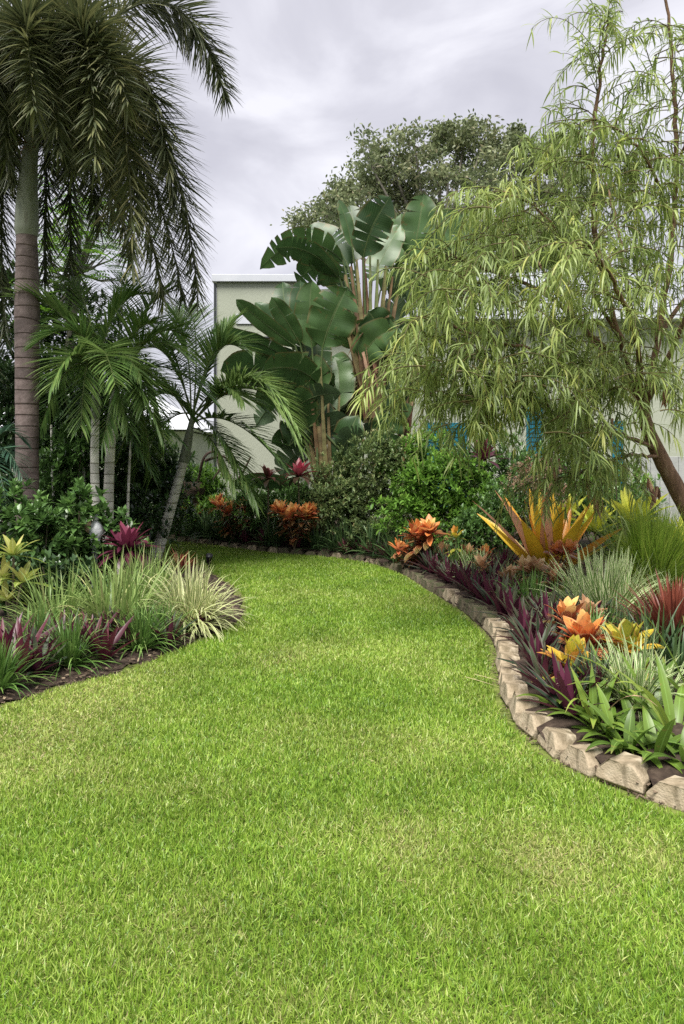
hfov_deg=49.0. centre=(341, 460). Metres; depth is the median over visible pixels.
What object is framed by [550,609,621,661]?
bromeliad
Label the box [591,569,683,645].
crimson plant
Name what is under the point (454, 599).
edging block
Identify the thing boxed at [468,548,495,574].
strap clump
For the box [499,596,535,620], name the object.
purple rosette
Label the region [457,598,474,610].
edging block
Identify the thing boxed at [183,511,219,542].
strap clump
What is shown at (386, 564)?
edging block
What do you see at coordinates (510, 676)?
edging block
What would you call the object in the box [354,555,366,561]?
edging block
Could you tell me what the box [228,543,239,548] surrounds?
edging block
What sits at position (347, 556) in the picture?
edging block
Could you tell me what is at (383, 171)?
oak tree
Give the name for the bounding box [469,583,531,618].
purple rosette
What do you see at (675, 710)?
broad leaf lily
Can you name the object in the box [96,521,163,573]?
ti plant
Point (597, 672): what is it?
purple rosette
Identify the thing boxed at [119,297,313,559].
slender palm
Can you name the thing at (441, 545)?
croton
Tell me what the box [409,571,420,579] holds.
edging block
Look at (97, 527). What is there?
garden ornament
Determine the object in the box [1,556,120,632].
flax clump
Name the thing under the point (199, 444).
neighbour house
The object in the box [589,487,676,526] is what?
chartreuse plant
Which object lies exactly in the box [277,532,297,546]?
purple rosette
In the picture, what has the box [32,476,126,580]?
glossy shrub
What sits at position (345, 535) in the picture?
strap clump
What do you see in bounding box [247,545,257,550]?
edging block
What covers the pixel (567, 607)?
croton
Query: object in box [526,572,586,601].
strap clump
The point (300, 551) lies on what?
edging block
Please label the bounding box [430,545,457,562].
purple rosette
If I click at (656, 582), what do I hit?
striped lily
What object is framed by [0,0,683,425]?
sky
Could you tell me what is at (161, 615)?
lilyturf
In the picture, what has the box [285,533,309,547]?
purple rosette
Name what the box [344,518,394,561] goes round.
strap clump
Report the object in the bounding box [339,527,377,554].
strap clump
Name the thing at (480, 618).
edging block
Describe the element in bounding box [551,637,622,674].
purple rosette
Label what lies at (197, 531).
strap clump
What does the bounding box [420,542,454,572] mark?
strap clump
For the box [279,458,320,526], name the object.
ti plant
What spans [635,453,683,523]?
board fence
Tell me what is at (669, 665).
broad leaf lily
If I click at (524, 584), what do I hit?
strap clump
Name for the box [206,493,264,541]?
croton
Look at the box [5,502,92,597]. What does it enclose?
glossy shrub
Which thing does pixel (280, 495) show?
leafy shrub
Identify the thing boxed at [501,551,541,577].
strap clump
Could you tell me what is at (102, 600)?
flax clump
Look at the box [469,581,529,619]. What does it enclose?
purple rosette
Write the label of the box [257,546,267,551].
edging block
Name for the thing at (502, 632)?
edging block
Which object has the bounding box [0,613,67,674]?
purple rosette
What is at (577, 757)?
edging block
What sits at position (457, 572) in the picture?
purple rosette
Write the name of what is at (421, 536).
bromeliad
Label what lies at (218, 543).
edging block
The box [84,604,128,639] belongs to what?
purple rosette
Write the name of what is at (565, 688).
purple rosette
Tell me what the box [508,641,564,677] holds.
purple rosette
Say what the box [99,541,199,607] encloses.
flax clump
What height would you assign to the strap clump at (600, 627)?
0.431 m
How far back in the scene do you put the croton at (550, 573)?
7.15 m
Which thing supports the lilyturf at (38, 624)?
on the planting bed at (63, 672)
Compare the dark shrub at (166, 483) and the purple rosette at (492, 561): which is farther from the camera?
the dark shrub at (166, 483)
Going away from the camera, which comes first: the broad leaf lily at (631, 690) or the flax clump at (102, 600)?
the broad leaf lily at (631, 690)
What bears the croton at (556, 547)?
on the planting bed at (656, 774)
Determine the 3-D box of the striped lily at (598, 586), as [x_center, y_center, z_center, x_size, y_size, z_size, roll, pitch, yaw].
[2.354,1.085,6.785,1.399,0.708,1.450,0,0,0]
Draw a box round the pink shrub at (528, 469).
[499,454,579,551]
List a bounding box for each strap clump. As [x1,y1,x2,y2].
[175,510,198,536]
[176,506,218,542]
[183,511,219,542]
[187,509,231,540]
[194,510,221,539]
[212,511,253,544]
[228,514,264,547]
[238,512,280,536]
[245,517,287,548]
[252,523,286,548]
[276,519,326,544]
[289,520,333,555]
[307,524,339,545]
[312,514,376,552]
[312,522,351,552]
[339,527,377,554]
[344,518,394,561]
[364,522,413,562]
[378,532,406,561]
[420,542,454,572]
[432,529,448,550]
[433,539,470,565]
[458,544,483,563]
[458,549,493,573]
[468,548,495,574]
[487,561,561,597]
[488,547,518,571]
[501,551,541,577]
[503,569,560,606]
[519,570,551,595]
[526,563,550,582]
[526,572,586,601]
[543,640,647,706]
[545,592,621,645]
[560,610,609,653]
[591,590,683,664]
[591,593,645,631]
[635,613,683,680]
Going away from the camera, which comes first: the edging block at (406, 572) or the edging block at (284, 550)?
the edging block at (406, 572)
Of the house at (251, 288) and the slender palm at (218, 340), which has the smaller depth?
the slender palm at (218, 340)
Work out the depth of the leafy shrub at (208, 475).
15.11 m
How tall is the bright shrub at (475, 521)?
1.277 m
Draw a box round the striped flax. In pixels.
[138,556,255,644]
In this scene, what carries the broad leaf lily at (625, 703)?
on the planting bed at (656, 774)
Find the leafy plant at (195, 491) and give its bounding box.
[180,450,250,523]
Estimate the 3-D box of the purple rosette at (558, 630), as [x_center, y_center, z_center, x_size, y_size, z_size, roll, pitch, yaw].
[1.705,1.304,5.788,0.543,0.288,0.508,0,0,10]
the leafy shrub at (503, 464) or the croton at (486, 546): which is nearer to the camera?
the croton at (486, 546)
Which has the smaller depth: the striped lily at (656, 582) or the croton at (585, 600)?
the croton at (585, 600)
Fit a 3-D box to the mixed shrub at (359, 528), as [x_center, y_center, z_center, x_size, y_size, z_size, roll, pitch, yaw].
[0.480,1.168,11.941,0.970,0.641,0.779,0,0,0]
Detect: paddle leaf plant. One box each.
[211,280,364,534]
[260,195,418,528]
[379,193,475,483]
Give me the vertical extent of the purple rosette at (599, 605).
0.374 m
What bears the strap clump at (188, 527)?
on the planting bed at (656, 774)
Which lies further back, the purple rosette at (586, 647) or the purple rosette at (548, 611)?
the purple rosette at (548, 611)
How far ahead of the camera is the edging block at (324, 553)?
12.10 m
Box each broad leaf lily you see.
[516,677,614,718]
[535,678,622,731]
[545,663,656,727]
[565,640,659,701]
[565,683,657,753]
[568,641,671,721]
[571,683,642,754]
[577,699,683,768]
[597,689,652,733]
[605,706,683,773]
[608,651,683,735]
[610,615,683,689]
[637,716,683,763]
[657,656,683,695]
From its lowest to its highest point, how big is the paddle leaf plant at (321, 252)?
6.930 m
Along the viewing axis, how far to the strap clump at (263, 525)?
13.44 m
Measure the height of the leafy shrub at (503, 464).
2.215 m
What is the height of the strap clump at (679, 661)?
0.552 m
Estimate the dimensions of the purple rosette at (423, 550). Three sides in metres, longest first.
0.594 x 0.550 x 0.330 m
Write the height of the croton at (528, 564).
0.504 m
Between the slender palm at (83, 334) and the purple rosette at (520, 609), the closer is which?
the purple rosette at (520, 609)
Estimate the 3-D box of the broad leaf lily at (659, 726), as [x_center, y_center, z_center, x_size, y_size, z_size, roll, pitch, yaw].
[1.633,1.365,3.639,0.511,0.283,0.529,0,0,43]
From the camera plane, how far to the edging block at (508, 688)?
4.74 m
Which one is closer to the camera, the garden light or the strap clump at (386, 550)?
the garden light
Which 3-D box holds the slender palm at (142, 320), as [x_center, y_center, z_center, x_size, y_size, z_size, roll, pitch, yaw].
[-2.823,-0.501,10.037,2.355,4.379,2.029,0,0,26]
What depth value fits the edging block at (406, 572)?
10.10 m
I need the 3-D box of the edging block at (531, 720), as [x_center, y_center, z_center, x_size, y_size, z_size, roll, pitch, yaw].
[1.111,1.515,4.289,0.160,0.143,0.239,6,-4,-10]
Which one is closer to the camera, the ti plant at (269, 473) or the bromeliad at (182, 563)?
the bromeliad at (182, 563)
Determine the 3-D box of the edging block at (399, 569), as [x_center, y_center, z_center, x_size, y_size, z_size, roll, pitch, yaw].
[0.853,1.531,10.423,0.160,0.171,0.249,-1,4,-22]
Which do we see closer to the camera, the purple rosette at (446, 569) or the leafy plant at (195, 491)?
the purple rosette at (446, 569)
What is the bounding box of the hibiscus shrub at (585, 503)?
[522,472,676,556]
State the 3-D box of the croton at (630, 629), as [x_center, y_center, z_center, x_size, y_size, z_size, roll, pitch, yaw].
[1.899,1.260,5.009,0.470,0.430,0.496,0,0,-29]
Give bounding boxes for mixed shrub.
[295,431,409,537]
[300,473,396,537]
[340,423,431,537]
[343,515,399,549]
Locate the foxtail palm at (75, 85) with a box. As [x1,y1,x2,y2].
[0,0,242,536]
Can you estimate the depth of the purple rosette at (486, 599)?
7.54 m
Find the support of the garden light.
on the planting bed at (63, 672)
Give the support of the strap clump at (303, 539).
on the planting bed at (656, 774)
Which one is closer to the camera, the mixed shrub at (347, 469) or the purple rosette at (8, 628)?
the purple rosette at (8, 628)
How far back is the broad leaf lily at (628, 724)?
3.86 m
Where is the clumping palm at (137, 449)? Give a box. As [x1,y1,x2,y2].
[40,356,189,523]
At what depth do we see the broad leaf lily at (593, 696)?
4.17 m
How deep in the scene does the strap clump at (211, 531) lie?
14.01 m
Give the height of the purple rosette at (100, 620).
0.311 m
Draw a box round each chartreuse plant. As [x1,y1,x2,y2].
[556,494,602,559]
[569,501,621,560]
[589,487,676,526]
[655,516,683,543]
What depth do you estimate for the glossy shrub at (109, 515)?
8.36 m
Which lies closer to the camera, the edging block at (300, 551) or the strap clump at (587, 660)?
the strap clump at (587, 660)
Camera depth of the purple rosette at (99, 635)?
5.77 m
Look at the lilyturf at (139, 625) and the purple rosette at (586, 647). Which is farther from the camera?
the lilyturf at (139, 625)
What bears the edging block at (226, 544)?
on the ground
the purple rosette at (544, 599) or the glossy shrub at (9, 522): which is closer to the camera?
the purple rosette at (544, 599)
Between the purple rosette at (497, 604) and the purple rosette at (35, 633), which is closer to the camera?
the purple rosette at (35, 633)
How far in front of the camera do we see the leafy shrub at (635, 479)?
11.61 m
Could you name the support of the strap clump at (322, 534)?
on the planting bed at (656, 774)
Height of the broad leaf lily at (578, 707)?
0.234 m
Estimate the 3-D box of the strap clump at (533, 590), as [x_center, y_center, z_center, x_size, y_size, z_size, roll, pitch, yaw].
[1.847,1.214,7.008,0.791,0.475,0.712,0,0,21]
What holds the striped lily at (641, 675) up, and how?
on the planting bed at (656, 774)
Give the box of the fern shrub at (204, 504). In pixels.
[183,486,274,526]
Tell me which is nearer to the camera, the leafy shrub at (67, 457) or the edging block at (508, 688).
the edging block at (508, 688)
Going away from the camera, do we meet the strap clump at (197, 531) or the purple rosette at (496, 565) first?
the purple rosette at (496, 565)
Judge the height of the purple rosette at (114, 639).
0.311 m
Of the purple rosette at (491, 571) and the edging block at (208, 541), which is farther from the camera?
the edging block at (208, 541)
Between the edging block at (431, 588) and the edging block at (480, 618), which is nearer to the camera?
the edging block at (480, 618)
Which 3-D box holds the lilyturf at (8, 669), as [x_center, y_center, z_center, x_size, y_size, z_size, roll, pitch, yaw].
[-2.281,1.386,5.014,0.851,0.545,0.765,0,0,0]
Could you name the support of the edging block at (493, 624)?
on the lawn at (512, 724)
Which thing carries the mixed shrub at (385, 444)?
on the planting bed at (656, 774)
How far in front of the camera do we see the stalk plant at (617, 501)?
10.29 m
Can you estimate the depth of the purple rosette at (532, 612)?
6.26 m
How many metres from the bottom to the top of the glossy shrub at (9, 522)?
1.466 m
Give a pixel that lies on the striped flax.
(195, 596)
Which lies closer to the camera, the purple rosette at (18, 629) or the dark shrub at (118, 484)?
the purple rosette at (18, 629)
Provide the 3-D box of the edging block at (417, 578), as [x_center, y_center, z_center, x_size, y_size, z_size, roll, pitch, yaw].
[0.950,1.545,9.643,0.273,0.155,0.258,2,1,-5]
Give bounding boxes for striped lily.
[519,543,672,621]
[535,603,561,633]
[557,621,683,721]
[629,563,683,608]
[644,647,683,696]
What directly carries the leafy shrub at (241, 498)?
on the planting bed at (656, 774)
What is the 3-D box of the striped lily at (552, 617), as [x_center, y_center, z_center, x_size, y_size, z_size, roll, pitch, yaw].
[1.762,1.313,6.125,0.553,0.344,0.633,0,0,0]
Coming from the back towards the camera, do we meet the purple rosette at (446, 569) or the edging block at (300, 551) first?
the edging block at (300, 551)
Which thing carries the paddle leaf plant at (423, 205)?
on the planting bed at (656, 774)
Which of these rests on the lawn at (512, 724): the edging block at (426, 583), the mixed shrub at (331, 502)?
the edging block at (426, 583)
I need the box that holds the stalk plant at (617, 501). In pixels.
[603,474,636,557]
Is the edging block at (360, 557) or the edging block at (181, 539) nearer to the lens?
the edging block at (360, 557)
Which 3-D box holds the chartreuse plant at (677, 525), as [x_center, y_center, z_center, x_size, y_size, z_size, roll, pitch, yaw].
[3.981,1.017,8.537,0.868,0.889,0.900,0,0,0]
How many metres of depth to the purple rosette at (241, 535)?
13.35 m
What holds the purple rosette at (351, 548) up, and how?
on the planting bed at (656, 774)
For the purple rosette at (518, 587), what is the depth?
7.50 m
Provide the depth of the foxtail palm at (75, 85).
9.45 m
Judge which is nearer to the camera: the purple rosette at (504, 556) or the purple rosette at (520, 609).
the purple rosette at (520, 609)
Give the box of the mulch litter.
[0,538,675,807]
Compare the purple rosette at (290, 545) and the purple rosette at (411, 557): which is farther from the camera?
the purple rosette at (290, 545)
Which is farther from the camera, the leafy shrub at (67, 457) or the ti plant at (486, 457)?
the ti plant at (486, 457)
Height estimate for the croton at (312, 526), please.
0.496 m
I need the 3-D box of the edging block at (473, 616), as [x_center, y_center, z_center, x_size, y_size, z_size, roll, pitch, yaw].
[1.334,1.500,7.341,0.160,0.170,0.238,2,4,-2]
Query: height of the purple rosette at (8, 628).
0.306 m
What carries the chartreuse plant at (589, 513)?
on the planting bed at (656, 774)
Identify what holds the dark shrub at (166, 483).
on the planting bed at (63, 672)
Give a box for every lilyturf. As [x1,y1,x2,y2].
[0,597,67,640]
[0,629,61,698]
[24,609,122,679]
[103,598,184,661]
[134,598,203,648]
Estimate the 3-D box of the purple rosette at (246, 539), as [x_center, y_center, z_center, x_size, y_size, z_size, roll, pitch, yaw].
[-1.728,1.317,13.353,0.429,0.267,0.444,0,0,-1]
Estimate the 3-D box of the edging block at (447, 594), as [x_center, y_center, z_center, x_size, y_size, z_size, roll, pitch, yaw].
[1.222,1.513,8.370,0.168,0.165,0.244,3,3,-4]
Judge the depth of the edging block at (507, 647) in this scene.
5.74 m
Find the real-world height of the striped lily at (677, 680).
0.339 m
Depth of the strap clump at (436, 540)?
10.82 m
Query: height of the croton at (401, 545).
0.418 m
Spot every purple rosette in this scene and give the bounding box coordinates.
[0,612,64,657]
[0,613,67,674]
[0,616,54,652]
[6,623,63,654]
[17,631,67,675]
[25,614,71,643]
[34,609,95,642]
[52,613,120,651]
[53,608,131,643]
[69,616,136,660]
[80,621,124,654]
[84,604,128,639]
[101,617,151,647]
[144,610,196,644]
[176,607,222,629]
[233,528,255,541]
[236,527,255,541]
[247,527,271,543]
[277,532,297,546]
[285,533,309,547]
[338,536,360,551]
[367,537,393,556]
[400,545,422,563]
[402,545,454,570]
[409,549,443,573]
[411,548,435,564]
[419,555,444,576]
[421,555,459,576]
[429,560,458,582]
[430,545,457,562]
[438,557,487,584]
[445,561,489,593]
[448,566,479,588]
[453,571,496,598]
[465,542,493,557]
[468,562,501,586]
[468,571,506,604]
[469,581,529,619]
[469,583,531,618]
[474,550,510,573]
[478,572,520,598]
[483,557,512,576]
[488,548,518,566]
[490,603,552,639]
[492,605,548,649]
[494,603,555,632]
[494,627,567,669]
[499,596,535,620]
[505,592,558,612]
[508,575,527,594]
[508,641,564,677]
[510,611,567,651]
[510,647,619,695]
[511,632,563,670]
[513,587,584,620]
[520,656,615,715]
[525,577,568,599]
[528,602,562,630]
[529,615,569,645]
[538,645,645,710]
[543,594,618,618]
[551,587,607,616]
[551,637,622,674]
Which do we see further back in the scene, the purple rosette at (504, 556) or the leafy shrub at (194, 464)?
the leafy shrub at (194, 464)
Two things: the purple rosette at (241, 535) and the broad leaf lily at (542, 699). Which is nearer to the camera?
the broad leaf lily at (542, 699)
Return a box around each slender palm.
[1,267,178,570]
[38,271,223,541]
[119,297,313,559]
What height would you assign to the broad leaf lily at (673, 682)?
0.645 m
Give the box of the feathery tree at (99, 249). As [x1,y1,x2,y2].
[8,170,156,482]
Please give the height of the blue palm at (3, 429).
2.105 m
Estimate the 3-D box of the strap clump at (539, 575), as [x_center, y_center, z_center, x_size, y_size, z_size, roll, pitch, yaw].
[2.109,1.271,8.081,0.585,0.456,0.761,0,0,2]
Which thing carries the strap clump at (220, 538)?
on the planting bed at (656, 774)
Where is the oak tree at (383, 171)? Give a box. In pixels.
[270,108,659,274]
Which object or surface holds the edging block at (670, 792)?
on the lawn at (512, 724)
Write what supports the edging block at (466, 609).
on the lawn at (512, 724)
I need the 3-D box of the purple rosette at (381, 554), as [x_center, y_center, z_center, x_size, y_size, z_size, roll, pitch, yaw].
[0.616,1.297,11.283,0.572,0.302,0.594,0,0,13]
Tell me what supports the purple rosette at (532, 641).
on the planting bed at (656, 774)
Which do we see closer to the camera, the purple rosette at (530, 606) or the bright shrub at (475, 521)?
the purple rosette at (530, 606)
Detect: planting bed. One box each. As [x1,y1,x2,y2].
[0,555,243,701]
[2,514,683,803]
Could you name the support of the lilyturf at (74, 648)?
on the planting bed at (63, 672)
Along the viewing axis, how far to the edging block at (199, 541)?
14.03 m
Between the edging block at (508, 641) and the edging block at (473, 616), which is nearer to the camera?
the edging block at (508, 641)
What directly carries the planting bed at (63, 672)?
on the lawn at (512, 724)
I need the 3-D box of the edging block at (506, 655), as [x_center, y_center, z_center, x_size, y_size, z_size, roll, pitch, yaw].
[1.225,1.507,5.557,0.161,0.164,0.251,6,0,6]
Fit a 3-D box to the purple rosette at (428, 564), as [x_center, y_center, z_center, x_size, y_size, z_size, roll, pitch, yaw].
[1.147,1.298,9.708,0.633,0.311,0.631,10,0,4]
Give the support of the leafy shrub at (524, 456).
on the planting bed at (656, 774)
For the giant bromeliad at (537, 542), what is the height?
1.124 m
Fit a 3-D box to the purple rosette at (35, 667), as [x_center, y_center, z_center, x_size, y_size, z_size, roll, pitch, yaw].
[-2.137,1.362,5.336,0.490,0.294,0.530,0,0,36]
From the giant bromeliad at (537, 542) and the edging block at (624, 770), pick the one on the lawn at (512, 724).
the edging block at (624, 770)
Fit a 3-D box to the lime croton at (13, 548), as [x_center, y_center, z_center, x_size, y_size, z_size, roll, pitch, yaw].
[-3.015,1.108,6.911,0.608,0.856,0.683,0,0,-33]
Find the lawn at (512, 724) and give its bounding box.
[0,542,683,1023]
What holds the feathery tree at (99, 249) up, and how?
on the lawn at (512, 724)
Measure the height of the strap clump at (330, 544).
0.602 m
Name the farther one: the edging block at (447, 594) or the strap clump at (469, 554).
the strap clump at (469, 554)
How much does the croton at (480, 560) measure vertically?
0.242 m
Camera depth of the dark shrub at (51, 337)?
14.20 m
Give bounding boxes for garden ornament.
[84,514,103,586]
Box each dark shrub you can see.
[0,248,158,532]
[0,340,154,549]
[0,344,66,548]
[39,384,198,543]
[47,468,182,559]
[136,460,219,520]
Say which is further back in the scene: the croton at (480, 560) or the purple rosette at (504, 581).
the croton at (480, 560)
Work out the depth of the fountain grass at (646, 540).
7.40 m
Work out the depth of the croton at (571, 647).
4.73 m
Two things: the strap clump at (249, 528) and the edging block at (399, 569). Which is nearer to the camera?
the edging block at (399, 569)
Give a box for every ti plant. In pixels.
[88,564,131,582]
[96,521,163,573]
[250,464,286,532]
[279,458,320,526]
[463,438,509,502]
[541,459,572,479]
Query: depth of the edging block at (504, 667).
5.23 m
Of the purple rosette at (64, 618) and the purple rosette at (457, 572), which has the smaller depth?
the purple rosette at (64, 618)
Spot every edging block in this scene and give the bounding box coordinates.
[177,537,186,541]
[187,537,196,542]
[196,539,206,543]
[205,539,214,544]
[213,541,222,545]
[220,542,230,546]
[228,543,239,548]
[239,545,247,549]
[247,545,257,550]
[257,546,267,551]
[267,547,279,552]
[277,547,289,553]
[290,548,304,554]
[305,551,317,555]
[317,550,329,556]
[331,552,342,557]
[341,554,354,559]
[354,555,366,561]
[365,558,374,563]
[373,559,381,565]
[382,562,391,567]
[389,563,400,569]
[395,564,408,573]
[403,569,409,576]
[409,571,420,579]
[414,575,424,582]
[422,579,436,589]
[428,582,444,593]
[435,588,444,597]
[442,588,459,601]
[450,593,462,605]
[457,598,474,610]
[463,603,480,615]
[468,605,487,621]
[476,609,497,625]
[482,618,501,631]
[488,621,509,638]
[494,628,513,644]
[495,639,515,653]
[495,651,519,672]
[497,642,518,655]
[498,663,520,682]
[499,672,521,687]
[500,680,528,708]
[509,691,539,721]
[515,711,552,739]
[537,727,575,758]
[560,744,602,777]
[596,751,651,795]
[646,775,683,811]
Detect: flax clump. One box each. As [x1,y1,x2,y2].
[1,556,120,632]
[24,544,195,657]
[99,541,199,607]
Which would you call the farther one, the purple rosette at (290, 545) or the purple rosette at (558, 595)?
the purple rosette at (290, 545)
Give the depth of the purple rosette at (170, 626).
6.17 m
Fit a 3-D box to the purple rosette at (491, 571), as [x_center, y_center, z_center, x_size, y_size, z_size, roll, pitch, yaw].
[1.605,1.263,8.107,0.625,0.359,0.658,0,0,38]
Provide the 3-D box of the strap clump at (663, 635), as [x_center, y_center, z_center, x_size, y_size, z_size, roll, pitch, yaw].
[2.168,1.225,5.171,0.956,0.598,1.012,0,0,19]
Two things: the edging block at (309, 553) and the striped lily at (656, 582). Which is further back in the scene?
the edging block at (309, 553)
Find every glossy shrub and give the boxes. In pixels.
[0,477,60,581]
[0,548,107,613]
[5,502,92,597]
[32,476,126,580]
[64,501,155,589]
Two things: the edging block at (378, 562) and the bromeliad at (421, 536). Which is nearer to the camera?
the bromeliad at (421, 536)
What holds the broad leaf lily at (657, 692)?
on the planting bed at (656, 774)
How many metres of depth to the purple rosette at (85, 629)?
5.90 m
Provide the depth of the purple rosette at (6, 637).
5.55 m
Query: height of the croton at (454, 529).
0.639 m
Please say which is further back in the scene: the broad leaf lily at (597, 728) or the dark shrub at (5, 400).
the dark shrub at (5, 400)
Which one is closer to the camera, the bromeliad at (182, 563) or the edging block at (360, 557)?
the bromeliad at (182, 563)
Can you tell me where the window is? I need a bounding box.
[236,314,268,337]
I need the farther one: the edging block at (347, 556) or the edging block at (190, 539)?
the edging block at (190, 539)
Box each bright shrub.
[366,447,521,547]
[431,477,530,560]
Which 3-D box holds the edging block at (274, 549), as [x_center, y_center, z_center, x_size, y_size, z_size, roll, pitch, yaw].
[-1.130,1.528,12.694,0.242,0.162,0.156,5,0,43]
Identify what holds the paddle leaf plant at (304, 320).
on the planting bed at (656, 774)
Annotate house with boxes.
[0,397,216,502]
[212,273,683,517]
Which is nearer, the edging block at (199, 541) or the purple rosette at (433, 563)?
the purple rosette at (433, 563)
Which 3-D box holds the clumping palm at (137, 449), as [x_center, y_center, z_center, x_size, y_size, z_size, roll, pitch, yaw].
[-3.223,0.134,10.100,2.327,3.210,0.771,0,0,0]
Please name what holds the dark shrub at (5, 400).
on the planting bed at (63, 672)
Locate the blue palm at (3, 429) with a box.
[0,423,31,506]
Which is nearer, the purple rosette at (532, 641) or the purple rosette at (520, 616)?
the purple rosette at (532, 641)
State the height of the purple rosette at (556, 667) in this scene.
0.350 m
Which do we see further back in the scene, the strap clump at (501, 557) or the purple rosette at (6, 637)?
the strap clump at (501, 557)
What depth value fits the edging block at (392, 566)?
10.65 m
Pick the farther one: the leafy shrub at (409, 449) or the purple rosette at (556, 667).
the leafy shrub at (409, 449)
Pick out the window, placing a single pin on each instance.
(243, 320)
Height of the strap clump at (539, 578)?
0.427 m
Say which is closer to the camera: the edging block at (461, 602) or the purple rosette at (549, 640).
the purple rosette at (549, 640)
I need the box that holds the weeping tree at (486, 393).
[347,0,683,547]
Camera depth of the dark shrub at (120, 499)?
10.67 m
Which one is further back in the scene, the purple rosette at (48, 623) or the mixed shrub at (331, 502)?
the mixed shrub at (331, 502)
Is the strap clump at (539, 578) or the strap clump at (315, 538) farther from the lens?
the strap clump at (315, 538)
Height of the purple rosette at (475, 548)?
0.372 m
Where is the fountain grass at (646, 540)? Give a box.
[558,497,683,599]
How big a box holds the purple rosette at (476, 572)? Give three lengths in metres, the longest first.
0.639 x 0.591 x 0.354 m
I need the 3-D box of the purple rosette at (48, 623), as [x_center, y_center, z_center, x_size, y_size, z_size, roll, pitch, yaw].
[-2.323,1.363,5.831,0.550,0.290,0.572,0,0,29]
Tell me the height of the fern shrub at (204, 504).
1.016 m
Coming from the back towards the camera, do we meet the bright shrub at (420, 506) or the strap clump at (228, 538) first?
the strap clump at (228, 538)
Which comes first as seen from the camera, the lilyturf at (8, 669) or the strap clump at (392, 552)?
the lilyturf at (8, 669)
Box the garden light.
[206,553,212,572]
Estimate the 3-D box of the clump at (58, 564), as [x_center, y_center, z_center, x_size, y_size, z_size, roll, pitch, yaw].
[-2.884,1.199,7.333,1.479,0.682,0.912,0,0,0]
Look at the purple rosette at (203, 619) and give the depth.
6.68 m
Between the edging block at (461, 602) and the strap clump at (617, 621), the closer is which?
the strap clump at (617, 621)
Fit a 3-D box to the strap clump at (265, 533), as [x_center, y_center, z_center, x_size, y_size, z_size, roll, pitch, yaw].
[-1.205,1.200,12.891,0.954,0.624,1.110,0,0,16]
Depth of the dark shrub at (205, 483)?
15.50 m
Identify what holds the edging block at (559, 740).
on the lawn at (512, 724)
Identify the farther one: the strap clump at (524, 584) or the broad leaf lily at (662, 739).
the strap clump at (524, 584)
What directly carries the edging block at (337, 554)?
on the ground
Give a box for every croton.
[0,534,54,621]
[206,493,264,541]
[268,499,321,548]
[304,520,320,538]
[387,538,412,566]
[431,540,449,553]
[445,525,465,560]
[454,543,479,557]
[469,554,493,572]
[476,544,495,558]
[493,564,516,583]
[513,555,549,589]
[536,635,603,679]
[539,558,570,596]
[543,538,579,581]
[543,596,583,627]
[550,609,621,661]
[579,593,606,624]
[590,619,664,679]
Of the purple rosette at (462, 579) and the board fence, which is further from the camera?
the board fence
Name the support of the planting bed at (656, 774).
on the lawn at (512, 724)
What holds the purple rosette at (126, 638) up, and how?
on the planting bed at (63, 672)
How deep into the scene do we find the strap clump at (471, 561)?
8.76 m
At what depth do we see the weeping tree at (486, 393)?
6.81 m
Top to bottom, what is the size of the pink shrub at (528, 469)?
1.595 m
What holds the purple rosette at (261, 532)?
on the planting bed at (656, 774)
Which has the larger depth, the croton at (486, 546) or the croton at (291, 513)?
the croton at (291, 513)
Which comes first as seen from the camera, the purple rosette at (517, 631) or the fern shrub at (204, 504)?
the purple rosette at (517, 631)
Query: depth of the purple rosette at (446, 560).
9.20 m
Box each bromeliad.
[161,547,207,573]
[399,514,448,566]
[473,489,618,573]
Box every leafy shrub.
[13,415,121,547]
[89,416,199,547]
[147,461,233,521]
[217,476,324,539]
[238,476,340,527]
[374,421,470,531]
[427,424,536,521]
[500,427,621,530]
[563,463,664,535]
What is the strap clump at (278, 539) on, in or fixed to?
on the planting bed at (656, 774)
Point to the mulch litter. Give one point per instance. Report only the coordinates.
(87, 672)
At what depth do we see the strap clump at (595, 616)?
5.62 m
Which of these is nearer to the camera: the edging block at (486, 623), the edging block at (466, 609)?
the edging block at (486, 623)

